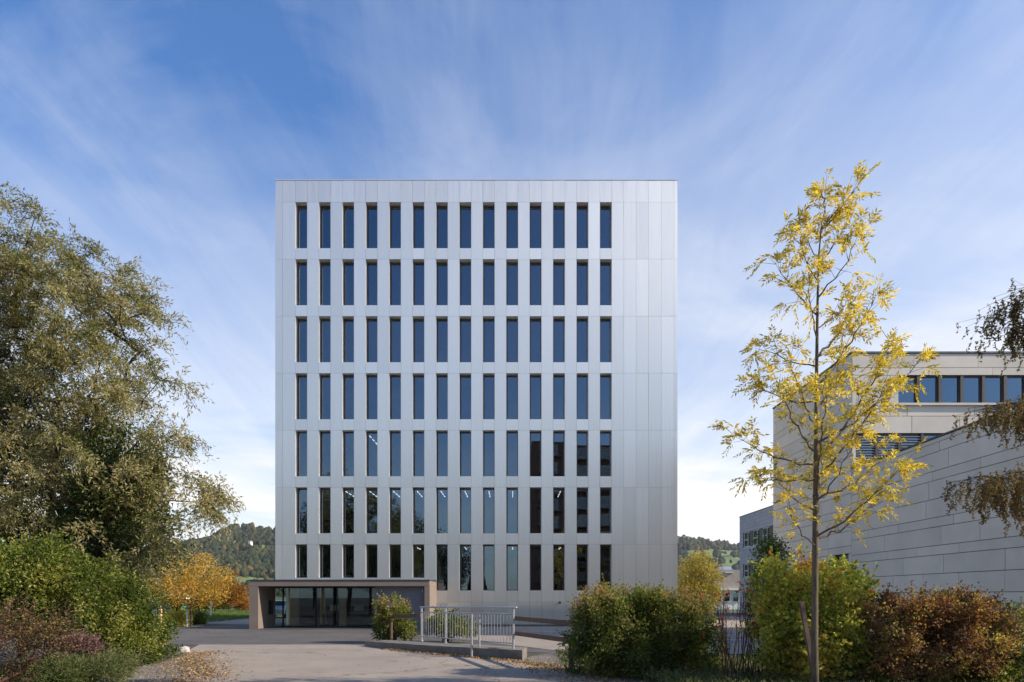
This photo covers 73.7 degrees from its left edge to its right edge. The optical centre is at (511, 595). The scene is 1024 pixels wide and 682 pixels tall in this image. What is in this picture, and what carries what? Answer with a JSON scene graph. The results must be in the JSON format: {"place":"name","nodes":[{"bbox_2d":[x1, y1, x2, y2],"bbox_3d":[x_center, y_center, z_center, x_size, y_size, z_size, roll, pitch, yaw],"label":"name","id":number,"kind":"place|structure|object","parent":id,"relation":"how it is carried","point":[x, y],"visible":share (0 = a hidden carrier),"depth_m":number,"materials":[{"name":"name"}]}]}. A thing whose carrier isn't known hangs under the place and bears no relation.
{"place":"outdoors","nodes":[
{"label":"outdoors","id":0,"kind":"place"},
{"bbox_2d":[105,652,213,681],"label":"gravel path","id":1,"kind":"structure","parent":0,"point":[150,668],"depth_m":16.71,"materials":[{"name":"gravel"}]},
{"bbox_2d":[0,589,89,681],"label":"red leaved shrub","id":2,"kind":"object","parent":1,"relation":"on","point":[9,635],"visible":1,"depth_m":11.16,"materials":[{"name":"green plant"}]},
{"bbox_2d":[0,637,149,681],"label":"shrub","id":3,"kind":"object","parent":1,"relation":"on","point":[112,665],"visible":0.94,"depth_m":12.20,"materials":[{"name":"green plant"}]},
{"bbox_2d":[51,624,105,660],"bbox_3d":[-8.242,1.220,12.970,0.783,1.364,1.047,0,0,30],"label":"purple shrub","id":4,"kind":"object","parent":1,"relation":"on","point":[92,646],"visible":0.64,"depth_m":12.96,"materials":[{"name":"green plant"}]},
{"bbox_2d":[22,408,192,658],"bbox_3d":[-10.881,-1.442,18.283,3.772,6.691,3.650,0,0,0],"label":"ivy covered tree","id":5,"kind":"object","parent":1,"relation":"on","point":[111,534],"visible":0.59,"depth_m":17.57,"materials":[{"name":"green plant"}]},
{"bbox_2d":[53,561,182,663],"bbox_3d":[-10.339,0.510,17.930,2.736,2.853,3.567,0,0,40],"label":"green shrub","id":6,"kind":"object","parent":1,"relation":"on","point":[139,626],"visible":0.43,"depth_m":17.95,"materials":[{"name":"green plant"}]},
{"bbox_2d":[120,620,183,666],"bbox_3d":[-10.234,1.305,19.014,1.506,1.326,2.908,0,0,0],"label":"shrub","id":7,"kind":"object","parent":1,"relation":"on","point":[167,650],"visible":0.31,"depth_m":18.98,"materials":[{"name":"green plant"}]},
{"bbox_2d":[148,531,284,596],"bbox_3d":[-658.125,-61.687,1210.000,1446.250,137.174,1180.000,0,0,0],"label":"hill","id":8,"kind":"structure","parent":0,"point":[249,577],"depth_m":818.86,"materials":[{"name":"green plant"}]},
{"bbox_2d":[1,522,285,596],"bbox_3d":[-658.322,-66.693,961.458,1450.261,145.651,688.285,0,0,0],"label":"forest","id":9,"kind":"object","parent":8,"relation":"on","point":[250,560],"visible":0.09,"depth_m":974.74,"materials":[{"name":"green plant"}]},
{"bbox_2d":[10,597,739,624],"bbox_3d":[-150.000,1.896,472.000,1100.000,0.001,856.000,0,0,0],"label":"meadow","id":10,"kind":"structure","parent":0,"point":[278,598],"depth_m":88.11,"materials":[{"name":"green plant"}]},
{"bbox_2d":[211,571,248,614],"bbox_3d":[-25.890,-0.179,62.170,4.009,4.159,4.109,0,0,-37],"label":"orange tree","id":11,"kind":"object","parent":10,"relation":"on","point":[237,597],"visible":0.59,"depth_m":61.85,"materials":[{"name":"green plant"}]},
{"bbox_2d":[677,566,739,608],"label":"tan workshop","id":12,"kind":"structure","parent":10,"relation":"on","point":[731,584],"depth_m":92.00,"materials":[{"name":"metal"}]},
{"bbox_2d":[187,644,601,681],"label":"road","id":13,"kind":"structure","parent":0,"point":[311,662],"depth_m":18.10,"materials":[{"name":"grey asphalt"}]},
{"bbox_2d":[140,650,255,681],"bbox_3d":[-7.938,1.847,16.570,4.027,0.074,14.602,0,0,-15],"label":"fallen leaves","id":14,"kind":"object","parent":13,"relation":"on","point":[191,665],"visible":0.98,"depth_m":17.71,"materials":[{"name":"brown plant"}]},
{"bbox_2d":[489,660,644,681],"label":"fallen leaves","id":15,"kind":"object","parent":13,"relation":"on","point":[561,680],"visible":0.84,"depth_m":16.23,"materials":[{"name":"brown plant"}]},
{"bbox_2d":[0,625,936,680],"bbox_3d":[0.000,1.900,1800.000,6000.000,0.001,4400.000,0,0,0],"label":"ground","id":16,"kind":"structure","parent":0,"point":[529,654],"depth_m":22.28,"materials":[{"name":"soil"}]},
{"bbox_2d":[0,524,157,671],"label":"green shrub","id":17,"kind":"object","parent":16,"relation":"on","point":[48,577],"visible":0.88,"depth_m":14.91,"materials":[{"name":"green plant"}]},
{"bbox_2d":[0,320,200,658],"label":"evergreen tree","id":18,"kind":"object","parent":16,"relation":"on","point":[58,511],"visible":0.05,"depth_m":20.26,"materials":[{"name":"green plant"}]},
{"bbox_2d":[0,181,245,657],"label":"willow tree","id":19,"kind":"object","parent":16,"relation":"on","point":[22,264],"visible":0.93,"depth_m":17.76,"materials":[{"name":"green plant"}]},
{"bbox_2d":[0,611,755,652],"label":"yard","id":20,"kind":"structure","parent":16,"relation":"on","point":[223,634],"depth_m":31.34,"materials":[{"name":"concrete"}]},
{"bbox_2d":[146,547,242,626],"bbox_3d":[-19.172,-0.527,40.979,5.561,4.854,5.424,0,0,41],"label":"golden tree","id":21,"kind":"object","parent":20,"relation":"on","point":[188,584],"visible":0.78,"depth_m":40.64,"materials":[{"name":"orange plant"}]},
{"bbox_2d":[249,580,436,628],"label":"entrance pavilion","id":22,"kind":"structure","parent":20,"relation":"on","point":[262,602],"depth_m":39.45,"materials":[{"name":"brown concrete"}]},
{"bbox_2d":[368,591,418,640],"bbox_3d":[-4.668,0.898,26.951,2.016,2.183,2.124,0,0,0],"label":"round shrub","id":23,"kind":"object","parent":20,"relation":"on","point":[404,627],"visible":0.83,"depth_m":26.76,"materials":[{"name":"green plant"}]},
{"bbox_2d":[420,605,481,642],"bbox_3d":[-2.424,1.171,27.253,2.524,1.576,1.883,0,0,31],"label":"shrub","id":24,"kind":"object","parent":20,"relation":"on","point":[456,627],"visible":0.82,"depth_m":27.09,"materials":[{"name":"green plant"}]},
{"bbox_2d":[275,179,677,625],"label":"office building","id":25,"kind":"structure","parent":20,"relation":"on","point":[475,392],"depth_m":41.50,"materials":[{"name":"metal"}]},
{"bbox_2d":[344,488,353,532],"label":"window","id":26,"kind":"structure","parent":25,"relation":"in","point":[348,492],"depth_m":41.92,"materials":[{"name":"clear glass"}]},
{"bbox_2d":[367,488,376,532],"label":"window","id":27,"kind":"structure","parent":25,"relation":"in","point":[371,492],"depth_m":41.93,"materials":[{"name":"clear glass"}]},
{"bbox_2d":[390,206,400,247],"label":"window","id":28,"kind":"structure","parent":25,"relation":"in","point":[395,211],"depth_m":41.93,"materials":[{"name":"blue glass"}]},
{"bbox_2d":[390,262,400,304],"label":"window","id":29,"kind":"structure","parent":25,"relation":"in","point":[395,267],"depth_m":41.92,"materials":[{"name":"blue glass"}]},
{"bbox_2d":[390,319,400,361],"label":"window","id":30,"kind":"structure","parent":25,"relation":"in","point":[395,324],"depth_m":41.93,"materials":[{"name":"blue glass"}]},
{"bbox_2d":[390,375,400,418],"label":"window","id":31,"kind":"structure","parent":25,"relation":"in","point":[395,380],"depth_m":41.92,"materials":[{"name":"blue glass"}]},
{"bbox_2d":[390,432,400,475],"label":"window","id":32,"kind":"structure","parent":25,"relation":"in","point":[395,437],"depth_m":41.93,"materials":[{"name":"blue glass"}]},
{"bbox_2d":[390,488,400,532],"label":"window","id":33,"kind":"structure","parent":25,"relation":"in","point":[395,493],"depth_m":41.93,"materials":[{"name":"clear glass"}]},
{"bbox_2d":[414,488,423,532],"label":"window","id":34,"kind":"structure","parent":25,"relation":"in","point":[418,492],"depth_m":41.93,"materials":[{"name":"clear glass"}]},
{"bbox_2d":[437,206,447,247],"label":"window","id":35,"kind":"structure","parent":25,"relation":"in","point":[442,211],"depth_m":41.93,"materials":[{"name":"blue glass"}]},
{"bbox_2d":[437,262,447,304],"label":"window","id":36,"kind":"structure","parent":25,"relation":"in","point":[442,267],"depth_m":41.93,"materials":[{"name":"blue glass"}]},
{"bbox_2d":[437,319,447,361],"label":"window","id":37,"kind":"structure","parent":25,"relation":"in","point":[442,324],"depth_m":41.93,"materials":[{"name":"blue glass"}]},
{"bbox_2d":[437,375,447,418],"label":"window","id":38,"kind":"structure","parent":25,"relation":"in","point":[442,380],"depth_m":41.92,"materials":[{"name":"blue glass"}]},
{"bbox_2d":[437,432,447,475],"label":"window","id":39,"kind":"structure","parent":25,"relation":"in","point":[442,437],"depth_m":41.93,"materials":[{"name":"blue glass"}]},
{"bbox_2d":[437,488,447,532],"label":"window","id":40,"kind":"structure","parent":25,"relation":"in","point":[442,493],"depth_m":41.93,"materials":[{"name":"blue glass"}]},
{"bbox_2d":[437,545,447,590],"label":"window","id":41,"kind":"structure","parent":25,"relation":"in","point":[442,550],"depth_m":41.93,"materials":[{"name":"black glass"}]},
{"bbox_2d":[460,206,470,247],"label":"window","id":42,"kind":"structure","parent":25,"relation":"in","point":[465,211],"depth_m":41.92,"materials":[{"name":"blue glass"}]},
{"bbox_2d":[460,262,470,304],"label":"window","id":43,"kind":"structure","parent":25,"relation":"in","point":[465,267],"depth_m":41.93,"materials":[{"name":"blue glass"}]},
{"bbox_2d":[460,319,470,361],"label":"window","id":44,"kind":"structure","parent":25,"relation":"in","point":[465,324],"depth_m":41.93,"materials":[{"name":"blue glass"}]},
{"bbox_2d":[460,375,470,418],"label":"window","id":45,"kind":"structure","parent":25,"relation":"in","point":[465,380],"depth_m":41.94,"materials":[{"name":"blue glass"}]},
{"bbox_2d":[460,432,470,475],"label":"window","id":46,"kind":"structure","parent":25,"relation":"in","point":[465,437],"depth_m":41.93,"materials":[{"name":"blue glass"}]},
{"bbox_2d":[460,488,470,532],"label":"window","id":47,"kind":"structure","parent":25,"relation":"in","point":[465,493],"depth_m":41.93,"materials":[{"name":"blue glass"}]},
{"bbox_2d":[460,545,470,590],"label":"window","id":48,"kind":"structure","parent":25,"relation":"in","point":[465,550],"depth_m":41.93,"materials":[{"name":"grey glass"}]},
{"bbox_2d":[483,206,493,247],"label":"window","id":49,"kind":"structure","parent":25,"relation":"in","point":[488,211],"depth_m":41.93,"materials":[{"name":"blue glass"}]},
{"bbox_2d":[483,262,493,304],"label":"window","id":50,"kind":"structure","parent":25,"relation":"in","point":[488,267],"depth_m":41.93,"materials":[{"name":"blue glass"}]},
{"bbox_2d":[483,319,493,361],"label":"window","id":51,"kind":"structure","parent":25,"relation":"in","point":[488,324],"depth_m":41.93,"materials":[{"name":"blue glass"}]},
{"bbox_2d":[483,375,493,418],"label":"window","id":52,"kind":"structure","parent":25,"relation":"in","point":[488,380],"depth_m":41.93,"materials":[{"name":"blue glass"}]},
{"bbox_2d":[483,432,493,475],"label":"window","id":53,"kind":"structure","parent":25,"relation":"in","point":[488,437],"depth_m":41.93,"materials":[{"name":"blue glass"}]},
{"bbox_2d":[483,488,493,532],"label":"window","id":54,"kind":"structure","parent":25,"relation":"in","point":[488,493],"depth_m":41.92,"materials":[{"name":"blue glass"}]},
{"bbox_2d":[483,545,493,590],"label":"window","id":55,"kind":"structure","parent":25,"relation":"in","point":[488,550],"depth_m":41.93,"materials":[{"name":"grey glass"}]},
{"bbox_2d":[506,206,517,247],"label":"window","id":56,"kind":"structure","parent":25,"relation":"in","point":[511,211],"depth_m":41.93,"materials":[{"name":"blue glass"}]},
{"bbox_2d":[506,262,517,304],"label":"window","id":57,"kind":"structure","parent":25,"relation":"in","point":[511,267],"depth_m":41.93,"materials":[{"name":"blue glass"}]},
{"bbox_2d":[506,319,517,361],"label":"window","id":58,"kind":"structure","parent":25,"relation":"in","point":[511,324],"depth_m":41.93,"materials":[{"name":"blue glass"}]},
{"bbox_2d":[506,375,517,418],"bbox_3d":[0.007,-12.103,41.932,0.701,2.801,0.125,0,0,0],"label":"window","id":59,"kind":"structure","parent":25,"relation":"in","point":[511,380],"depth_m":41.92,"materials":[{"name":"blue glass"}]},
{"bbox_2d":[506,432,517,475],"bbox_3d":[0.007,-8.636,41.932,0.701,2.801,0.125,0,0,0],"label":"window","id":60,"kind":"structure","parent":25,"relation":"in","point":[511,437],"depth_m":41.92,"materials":[{"name":"blue glass"}]},
{"bbox_2d":[506,488,517,532],"bbox_3d":[0.007,-5.169,41.932,0.701,2.801,0.125,0,0,0],"label":"window","id":61,"kind":"structure","parent":25,"relation":"in","point":[511,493],"depth_m":41.93,"materials":[{"name":"blue glass"}]},
{"bbox_2d":[506,545,517,590],"bbox_3d":[0.007,-1.694,41.932,0.701,2.818,0.125,0,0,0],"label":"window","id":62,"kind":"structure","parent":25,"relation":"in","point":[511,550],"depth_m":41.93,"materials":[{"name":"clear glass"}]},
{"bbox_2d":[530,206,540,247],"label":"window","id":63,"kind":"structure","parent":25,"relation":"in","point":[535,211],"depth_m":41.93,"materials":[{"name":"blue glass"}]},
{"bbox_2d":[530,262,540,304],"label":"window","id":64,"kind":"structure","parent":25,"relation":"in","point":[535,267],"depth_m":41.92,"materials":[{"name":"blue glass"}]},
{"bbox_2d":[530,319,540,361],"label":"window","id":65,"kind":"structure","parent":25,"relation":"in","point":[535,324],"depth_m":41.93,"materials":[{"name":"blue glass"}]},
{"bbox_2d":[530,375,540,418],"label":"window","id":66,"kind":"structure","parent":25,"relation":"in","point":[535,380],"depth_m":41.93,"materials":[{"name":"blue glass"}]},
{"bbox_2d":[530,432,540,475],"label":"window","id":67,"kind":"structure","parent":25,"relation":"in","point":[535,437],"depth_m":41.93,"materials":[{"name":"black glass"}]},
{"bbox_2d":[530,488,540,532],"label":"window","id":68,"kind":"structure","parent":25,"relation":"in","point":[535,493],"depth_m":41.92,"materials":[{"name":"black glass"}]},
{"bbox_2d":[530,545,540,590],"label":"window","id":69,"kind":"structure","parent":25,"relation":"in","point":[535,550],"depth_m":41.93,"materials":[{"name":"black glass"}]},
{"bbox_2d":[553,206,563,247],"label":"window","id":70,"kind":"structure","parent":25,"relation":"in","point":[558,211],"depth_m":41.93,"materials":[{"name":"blue glass"}]},
{"bbox_2d":[553,262,563,304],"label":"window","id":71,"kind":"structure","parent":25,"relation":"in","point":[558,267],"depth_m":41.93,"materials":[{"name":"blue glass"}]},
{"bbox_2d":[553,319,563,361],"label":"window","id":72,"kind":"structure","parent":25,"relation":"in","point":[558,324],"depth_m":41.93,"materials":[{"name":"blue glass"}]},
{"bbox_2d":[553,375,563,418],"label":"window","id":73,"kind":"structure","parent":25,"relation":"in","point":[558,380],"depth_m":41.92,"materials":[{"name":"blue glass"}]},
{"bbox_2d":[553,432,563,475],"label":"window","id":74,"kind":"structure","parent":25,"relation":"in","point":[558,437],"depth_m":41.93,"materials":[{"name":"black glass"}]},
{"bbox_2d":[553,488,563,532],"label":"window","id":75,"kind":"structure","parent":25,"relation":"in","point":[558,493],"depth_m":41.93,"materials":[{"name":"black glass"}]},
{"bbox_2d":[553,545,563,590],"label":"window","id":76,"kind":"structure","parent":25,"relation":"in","point":[558,550],"depth_m":41.92,"materials":[{"name":"black glass"}]},
{"bbox_2d":[577,488,586,532],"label":"window","id":77,"kind":"structure","parent":25,"relation":"in","point":[581,492],"depth_m":41.93,"materials":[{"name":"black glass"}]},
{"bbox_2d":[577,545,586,590],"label":"window","id":78,"kind":"structure","parent":25,"relation":"in","point":[581,549],"depth_m":41.93,"materials":[{"name":"black glass"}]},
{"bbox_2d":[600,206,610,247],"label":"window","id":79,"kind":"structure","parent":25,"relation":"in","point":[605,211],"depth_m":41.93,"materials":[{"name":"blue glass"}]},
{"bbox_2d":[600,262,610,304],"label":"window","id":80,"kind":"structure","parent":25,"relation":"in","point":[605,267],"depth_m":41.93,"materials":[{"name":"blue glass"}]},
{"bbox_2d":[600,319,610,361],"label":"window","id":81,"kind":"structure","parent":25,"relation":"in","point":[605,324],"depth_m":41.93,"materials":[{"name":"blue glass"}]},
{"bbox_2d":[600,375,610,418],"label":"window","id":82,"kind":"structure","parent":25,"relation":"in","point":[605,380],"depth_m":41.93,"materials":[{"name":"blue glass"}]},
{"bbox_2d":[600,432,610,475],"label":"window","id":83,"kind":"structure","parent":25,"relation":"in","point":[605,437],"depth_m":41.93,"materials":[{"name":"blue glass"}]},
{"bbox_2d":[600,488,610,532],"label":"window","id":84,"kind":"structure","parent":25,"relation":"in","point":[605,493],"depth_m":41.93,"materials":[{"name":"black glass"}]},
{"bbox_2d":[772,351,1023,647],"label":"panel building","id":85,"kind":"structure","parent":20,"relation":"on","point":[928,539],"depth_m":27.19,"materials":[{"name":"beige stone"}]},
{"bbox_2d":[920,375,941,402],"bbox_3d":[17.683,-8.693,28.910,0.914,1.190,0.180,0,0,0],"label":"window","id":86,"kind":"structure","parent":85,"relation":"in","point":[933,384],"depth_m":28.94,"materials":[{"name":"blue glass"}]},
{"bbox_2d":[942,375,962,402],"bbox_3d":[18.601,-8.693,28.910,0.914,1.190,0.180,0,0,0],"label":"window","id":87,"kind":"structure","parent":85,"relation":"in","point":[952,386],"depth_m":28.94,"materials":[{"name":"blue glass"}]},
{"bbox_2d":[963,375,984,402],"bbox_3d":[19.519,-8.693,28.910,0.914,1.190,0.180,0,0,0],"label":"window","id":88,"kind":"structure","parent":85,"relation":"in","point":[973,386],"depth_m":28.94,"materials":[{"name":"blue glass"}]},
{"bbox_2d":[985,375,1006,402],"bbox_3d":[20.437,-8.693,28.910,0.914,1.190,0.180,0,0,0],"label":"window","id":89,"kind":"structure","parent":85,"relation":"in","point":[995,386],"depth_m":28.94,"materials":[{"name":"blue glass"}]},
{"bbox_2d":[365,640,526,659],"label":"kerb","id":90,"kind":"structure","parent":16,"relation":"on","point":[506,652],"depth_m":21.83,"materials":[{"name":"concrete"}]},
{"bbox_2d":[419,606,516,648],"bbox_3d":[-1.614,1.011,22.729,0.139,1.339,5.716,0,0,-38],"label":"steel railing","id":91,"kind":"object","parent":90,"relation":"on","point":[446,625],"visible":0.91,"depth_m":22.55,"materials":[{"name":"grey metal"}]},
{"bbox_2d":[521,652,753,681],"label":"gravel verge","id":92,"kind":"structure","parent":16,"relation":"on","point":[548,656],"depth_m":19.49,"materials":[{"name":"grey gravel"}]},
{"bbox_2d":[514,616,587,669],"bbox_3d":[0.974,1.258,18.420,0.186,1.285,5.273,0,0,-18],"label":"timber fence","id":93,"kind":"object","parent":92,"relation":"on","point":[542,636],"visible":0.56,"depth_m":18.35,"materials":[{"name":"grey wood"}]},
{"bbox_2d":[556,573,735,681],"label":"clipped hedge","id":94,"kind":"object","parent":92,"relation":"on","point":[612,645],"visible":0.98,"depth_m":15.57,"materials":[{"name":"green plant"}]},
{"bbox_2d":[703,599,765,681],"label":"twiggy shrub","id":95,"kind":"object","parent":92,"relation":"on","point":[727,653],"visible":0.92,"depth_m":14.05,"materials":[{"name":"brown plant"}]},
{"bbox_2d":[735,545,882,681],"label":"yellow green shrub","id":96,"kind":"object","parent":92,"relation":"on","point":[782,592],"visible":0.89,"depth_m":13.48,"materials":[{"name":"green plant"}]},
{"bbox_2d":[707,159,941,681],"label":"ash tree","id":97,"kind":"object","parent":92,"relation":"on","point":[870,412],"visible":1,"depth_m":11.94,"materials":[{"name":"yellow plant"}]},
{"bbox_2d":[433,617,944,656],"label":"forecourt","id":98,"kind":"structure","parent":16,"relation":"on","point":[534,642],"depth_m":31.18,"materials":[{"name":"concrete"}]},
{"bbox_2d":[677,548,731,620],"bbox_3d":[13.567,-0.830,50.107,4.381,5.460,4.598,0,0,36],"label":"autumn tree","id":99,"kind":"object","parent":98,"relation":"on","point":[703,574],"visible":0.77,"depth_m":49.48,"materials":[{"name":"yellow plant"}]},
{"bbox_2d":[745,529,794,573],"bbox_3d":[11.440,-0.527,30.038,2.185,4.854,2.330,0,0,0],"label":"green tree","id":100,"kind":"object","parent":98,"relation":"on","point":[765,547],"visible":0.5,"depth_m":29.82,"materials":[{"name":"green plant"}]},
{"bbox_2d":[628,654,1023,681],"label":"ground cover","id":101,"kind":"object","parent":16,"relation":"on","point":[692,675],"visible":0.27,"depth_m":13.94,"materials":[{"name":"plant"}]},
{"bbox_2d":[826,596,1023,681],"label":"green bush","id":102,"kind":"object","parent":16,"relation":"on","point":[1008,673],"visible":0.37,"depth_m":13.04,"materials":[{"name":"green plant"}]},
{"bbox_2d":[842,580,1023,681],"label":"reddish hedge","id":103,"kind":"object","parent":16,"relation":"on","point":[931,622],"visible":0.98,"depth_m":12.69,"materials":[{"name":"brown plant"}]},
{"bbox_2d":[940,278,1023,537],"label":"birch tree","id":104,"kind":"object","parent":16,"relation":"on","point":[986,493],"visible":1,"depth_m":12.69,"materials":[{"name":"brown plant"}]},
{"bbox_2d":[0,0,1023,545],"label":"sky","id":105,"kind":"structure","parent":0,"point":[164,131],"materials":[{"name":"blue"}]},
{"bbox_2d":[681,549,739,567],"bbox_3d":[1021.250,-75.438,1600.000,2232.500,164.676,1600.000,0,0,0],"label":"hill","id":106,"kind":"structure","parent":0,"point":[727,556],"depth_m":1387.48,"materials":[{"name":"green plant"}]},
{"bbox_2d":[677,534,739,569],"bbox_3d":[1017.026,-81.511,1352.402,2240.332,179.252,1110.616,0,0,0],"label":"forest","id":107,"kind":"object","parent":106,"relation":"on","point":[702,544],"visible":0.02,"depth_m":1527.46,"materials":[{"name":"green plant"}]},
{"bbox_2d":[740,505,772,612],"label":"school wing","id":108,"kind":"structure","parent":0,"point":[754,523],"depth_m":68.69,"materials":[{"name":"grey concrete"}]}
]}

